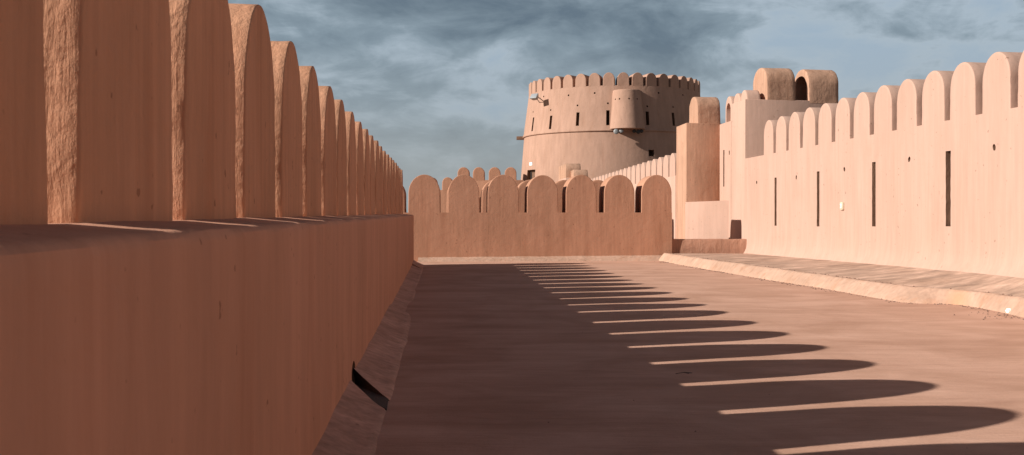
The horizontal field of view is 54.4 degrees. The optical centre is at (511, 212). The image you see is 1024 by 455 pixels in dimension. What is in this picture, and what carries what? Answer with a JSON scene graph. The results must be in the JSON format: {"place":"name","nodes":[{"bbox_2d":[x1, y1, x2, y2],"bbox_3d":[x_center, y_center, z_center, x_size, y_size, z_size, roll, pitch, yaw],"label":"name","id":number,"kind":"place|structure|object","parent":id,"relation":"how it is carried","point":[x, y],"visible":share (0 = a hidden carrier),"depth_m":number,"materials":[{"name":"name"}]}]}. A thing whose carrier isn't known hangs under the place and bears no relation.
{"place":"outdoors","nodes":[
{"label":"outdoors","id":0,"kind":"place"},
{"bbox_2d":[516,72,699,181],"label":"round tower","id":1,"kind":"structure","parent":0,"point":[577,119],"depth_m":78.17,"materials":[{"name":"paint"}]},
{"bbox_2d":[531,170,534,178],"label":"door","id":2,"kind":"structure","parent":1,"relation":"in","point":[532,171],"depth_m":82.10,"materials":[{"name":"brown wood"}]},
{"bbox_2d":[529,93,539,102],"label":"floodlight","id":3,"kind":"object","parent":1,"relation":"attached to","point":[535,96],"visible":1,"depth_m":80.24,"materials":[{"name":"grey metal"}]},
{"bbox_2d":[614,129,623,133],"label":"twin lamp","id":4,"kind":"object","parent":1,"relation":"hanging from","point":[616,131],"visible":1,"depth_m":76.60,"materials":[{"name":"grey metal"}]},
{"bbox_2d":[632,129,642,133],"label":"dark lamp","id":5,"kind":"object","parent":1,"relation":"hanging from","point":[638,131],"visible":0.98,"depth_m":76.77,"materials":[{"name":"metal"}]},
{"bbox_2d":[228,0,1023,212],"label":"sky","id":6,"kind":"structure","parent":0,"point":[442,86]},
{"bbox_2d":[375,261,1023,454],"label":"terrace floor","id":7,"kind":"structure","parent":0,"point":[484,369],"depth_m":10.36,"materials":[{"name":"beige concrete"}]},
{"bbox_2d":[672,239,746,253],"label":"low wall","id":8,"kind":"structure","parent":7,"relation":"on","point":[737,246],"depth_m":33.98,"materials":[{"name":"paint"}]},
{"bbox_2d":[513,253,1023,431],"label":"floor grit","id":9,"kind":"object","parent":7,"relation":"on","point":[851,294],"visible":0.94,"depth_m":20.02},
{"bbox_2d":[659,253,1023,317],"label":"walkway curb","id":10,"kind":"structure","parent":7,"relation":"on","point":[926,295],"depth_m":19.38,"materials":[{"name":"paint"}]},
{"bbox_2d":[670,253,1023,297],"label":"raised walkway","id":11,"kind":"structure","parent":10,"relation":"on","point":[943,279],"depth_m":20.62,"materials":[{"name":"beige concrete"}]},
{"label":"ground","id":12,"kind":"structure","parent":0,"visible":0},
{"bbox_2d":[0,0,422,454],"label":"parapet wall","id":13,"kind":"structure","parent":12,"relation":"on","point":[206,236],"depth_m":3.75,"materials":[{"name":"paint"}]},
{"bbox_2d":[434,177,451,212],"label":"parapet wall","id":14,"kind":"structure","parent":12,"relation":"on","point":[446,182],"depth_m":80.00,"materials":[{"name":"paint"}]},
{"bbox_2d":[458,167,523,212],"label":"parapet wall","id":15,"kind":"structure","parent":12,"relation":"on","point":[479,176],"depth_m":82.00,"materials":[{"name":"paint"}]},
{"bbox_2d":[403,180,602,212],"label":"parapet wall","id":16,"kind":"structure","parent":12,"relation":"on","point":[559,185],"depth_m":38.23,"materials":[{"name":"paint"}]},
{"bbox_2d":[403,175,671,261],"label":"parapet wall","id":17,"kind":"structure","parent":12,"relation":"on","point":[625,223],"depth_m":33.60,"materials":[{"name":"paint"}]},
{"bbox_2d":[558,164,580,180],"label":"fortress wall","id":18,"kind":"structure","parent":12,"relation":"on","point":[565,170],"depth_m":70.17,"materials":[{"name":"paint"}]},
{"bbox_2d":[571,170,587,176],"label":"fortress wall","id":19,"kind":"structure","parent":12,"relation":"on","point":[578,172],"depth_m":68.55,"materials":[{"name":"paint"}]},
{"bbox_2d":[591,153,675,238],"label":"fortress wall","id":20,"kind":"structure","parent":12,"relation":"on","point":[665,167],"depth_m":42.28,"materials":[{"name":"paint"}]},
{"bbox_2d":[676,51,1023,277],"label":"fortress wall","id":21,"kind":"structure","parent":12,"relation":"on","point":[927,172],"depth_m":24.02,"materials":[{"name":"paint"}]},
{"bbox_2d":[840,202,843,209],"bbox_3d":[8.462,-0.180,25.550,0.080,0.200,0.200,0,0,0],"label":"switch box","id":22,"kind":"object","parent":21,"relation":"attached to","point":[841,205],"visible":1,"depth_m":25.47,"materials":[{"name":"beige plastic"}]}
]}

